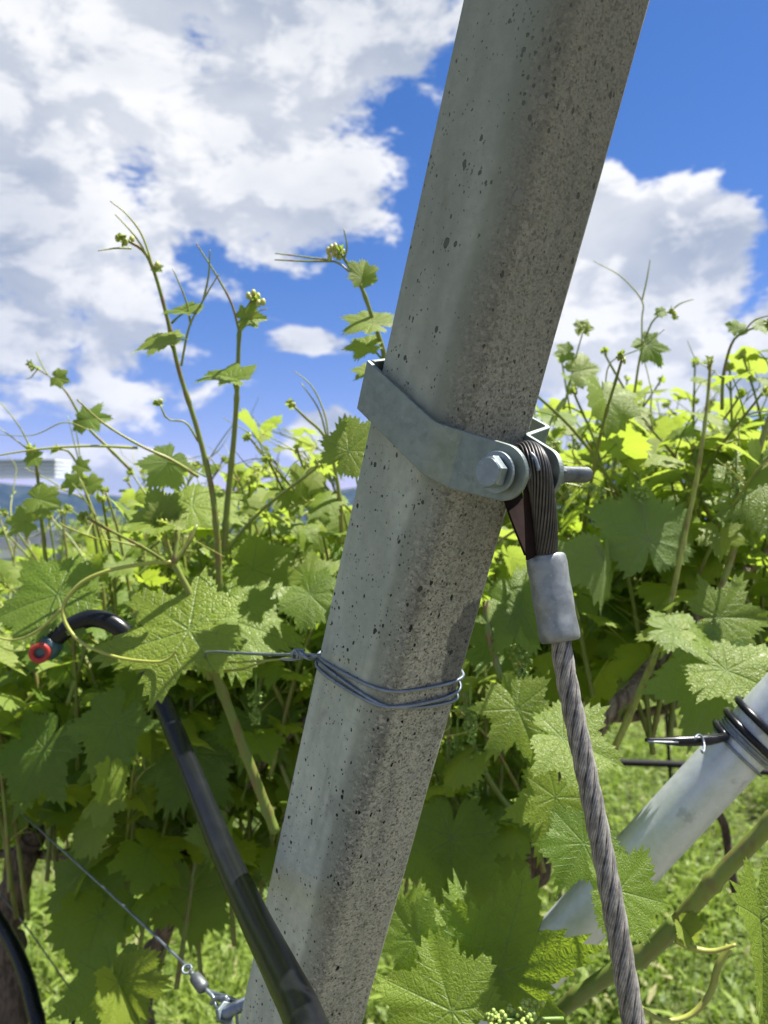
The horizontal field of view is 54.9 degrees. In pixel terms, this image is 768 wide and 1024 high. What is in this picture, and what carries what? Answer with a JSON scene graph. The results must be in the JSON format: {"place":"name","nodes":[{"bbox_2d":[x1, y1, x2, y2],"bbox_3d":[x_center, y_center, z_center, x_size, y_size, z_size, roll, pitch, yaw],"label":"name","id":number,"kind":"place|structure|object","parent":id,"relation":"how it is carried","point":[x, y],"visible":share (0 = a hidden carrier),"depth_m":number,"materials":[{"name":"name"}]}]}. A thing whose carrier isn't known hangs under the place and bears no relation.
{"place":"outdoors","nodes":[
{"label":"outdoors","id":0,"kind":"place"},
{"bbox_2d":[0,450,706,534],"bbox_3d":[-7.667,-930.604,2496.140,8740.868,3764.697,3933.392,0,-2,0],"label":"hills","id":1,"kind":"structure","parent":0,"point":[75,502],"depth_m":3021.58,"materials":[{"name":"green plant"}]},
{"bbox_2d":[0,535,767,1023],"bbox_3d":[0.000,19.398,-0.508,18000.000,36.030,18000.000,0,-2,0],"label":"ground","id":2,"kind":"structure","parent":0,"point":[666,983],"depth_m":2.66,"materials":[{"name":"green plant"}]},
{"bbox_2d":[0,687,62,1023],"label":"grapevine","id":3,"kind":"object","parent":2,"relation":"on","point":[12,1009],"visible":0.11,"depth_m":1.18,"materials":[{"name":"brown plant"}]},
{"bbox_2d":[0,459,71,478],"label":"metal canopy","id":4,"kind":"object","parent":2,"relation":"on","point":[49,468],"visible":0.76,"depth_m":15.01,"materials":[{"name":"white metal"}]},
{"bbox_2d":[0,524,162,598],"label":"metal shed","id":5,"kind":"structure","parent":2,"relation":"on","point":[5,553],"depth_m":14.35,"materials":[{"name":"grey metal"}]},
{"bbox_2d":[55,517,126,580],"bbox_3d":[-2.893,0.834,7.177,0.490,1.611,1.180,1,-2,-37],"label":"grapevine","id":6,"kind":"object","parent":2,"relation":"on","point":[58,550],"visible":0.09,"depth_m":7.30,"materials":[{"name":"green plant"}]},
{"bbox_2d":[50,510,143,602],"bbox_3d":[-2.141,0.792,5.556,0.490,1.611,1.180,1,-2,-37],"label":"grapevine","id":7,"kind":"object","parent":2,"relation":"on","point":[85,531],"visible":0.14,"depth_m":5.59,"materials":[{"name":"green plant"}]},
{"bbox_2d":[82,518,161,589],"bbox_3d":[-2.116,0.827,6.263,1.617,1.579,0.720,-1,-2,40],"label":"grapevine","id":8,"kind":"object","parent":2,"relation":"on","point":[148,554],"visible":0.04,"depth_m":6.25,"materials":[{"name":"green plant"}]},
{"bbox_2d":[0,201,640,1023],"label":"grapevine","id":9,"kind":"object","parent":2,"relation":"on","point":[94,769],"visible":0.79,"depth_m":0.92,"materials":[{"name":"green plant"}]},
{"bbox_2d":[0,910,45,1023],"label":"drip hose","id":10,"kind":"object","parent":9,"relation":"attached to","point":[15,950],"visible":1,"depth_m":0.99,"materials":[{"name":"black plastic"}]},
{"bbox_2d":[0,893,69,987],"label":"guide wire","id":11,"kind":"object","parent":9,"relation":"attached to","point":[33,936],"visible":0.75,"depth_m":1.13,"materials":[{"name":"grey metal"}]},
{"bbox_2d":[231,228,767,1023],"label":"grapevine","id":12,"kind":"object","parent":2,"relation":"on","point":[501,826],"visible":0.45,"depth_m":0.71,"materials":[{"name":"green plant"}]},
{"bbox_2d":[240,259,767,1023],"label":"grapevine","id":13,"kind":"object","parent":2,"relation":"on","point":[712,667],"visible":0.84,"depth_m":0.85,"materials":[{"name":"green plant"}]},
{"bbox_2d":[717,813,737,892],"bbox_3d":[0.689,0.584,1.499,0.066,0.391,0.023,0,-2,-6],"label":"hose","id":14,"kind":"object","parent":13,"relation":"attached to","point":[725,831],"visible":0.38,"depth_m":1.49,"materials":[{"name":"black plastic"}]},
{"bbox_2d":[478,673,767,1023],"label":"steel strut","id":15,"kind":"object","parent":2,"relation":"on","point":[686,806],"visible":0.56,"depth_m":0.68,"materials":[{"name":"silver metal"}]},
{"bbox_2d":[645,695,767,776],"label":"strut tie","id":16,"kind":"object","parent":15,"relation":"attached to","point":[720,729],"visible":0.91,"depth_m":0.66,"materials":[{"name":"metal"}]},
{"bbox_2d":[665,714,671,778],"bbox_3d":[0.889,0.766,2.301,0.050,0.538,0.012,1,-2,-21],"label":"support stake","id":17,"kind":"object","parent":2,"relation":"on","point":[668,746],"visible":0.17,"depth_m":2.29,"materials":[{"name":"brown wood"}]},
{"bbox_2d":[612,759,767,775],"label":"drip hose","id":18,"kind":"object","parent":17,"relation":"attached to","point":[653,763],"visible":0.25,"depth_m":2.19,"materials":[{"name":"black plastic"}]},
{"bbox_2d":[0,0,767,495],"label":"sky","id":19,"kind":"structure","parent":0,"point":[246,132],"materials":[{"name":"blue"}]},
{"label":"path","id":20,"kind":"structure","parent":0,"visible":0},
{"bbox_2d":[28,609,329,1023],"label":"irrigation hose","id":21,"kind":"object","parent":20,"relation":"on","point":[295,999],"visible":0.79,"depth_m":0.54,"materials":[{"name":"plastic"}]},
{"bbox_2d":[239,0,649,1023],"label":"concrete post","id":22,"kind":"object","parent":20,"relation":"on","point":[533,92],"visible":0.92,"depth_m":0.43,"materials":[{"name":"grey concrete"}]},
{"bbox_2d":[0,795,239,1023],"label":"trellis wire","id":23,"kind":"object","parent":22,"relation":"attached to","point":[199,982],"visible":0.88,"depth_m":0.69,"materials":[{"name":"metal"}]},
{"bbox_2d":[215,997,244,1023],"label":"eye bolt","id":24,"kind":"object","parent":22,"relation":"attached to","point":[226,1012],"visible":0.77,"depth_m":0.62,"materials":[{"name":"metal"}]},
{"bbox_2d":[69,638,464,709],"bbox_3d":[-1.204,0.182,1.860,0.146,0.121,3.717,1,-2,-42],"label":"tie wire","id":25,"kind":"object","parent":22,"relation":"attached to","point":[295,654],"visible":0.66,"depth_m":0.48,"materials":[{"name":"grey metal"}]},
{"bbox_2d":[357,358,592,500],"bbox_3d":[0.055,-0.055,0.454,0.124,0.101,0.104,-1,-2,43],"label":"pipe clamp","id":26,"kind":"object","parent":22,"relation":"attached to","point":[417,436],"visible":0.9,"depth_m":0.42,"materials":[{"name":"metal"}]},
{"bbox_2d":[504,440,645,1023],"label":"guy rope","id":27,"kind":"object","parent":26,"relation":"hanging from","point":[531,509],"visible":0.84,"depth_m":0.41,"materials":[{"name":"metal"}]}
]}

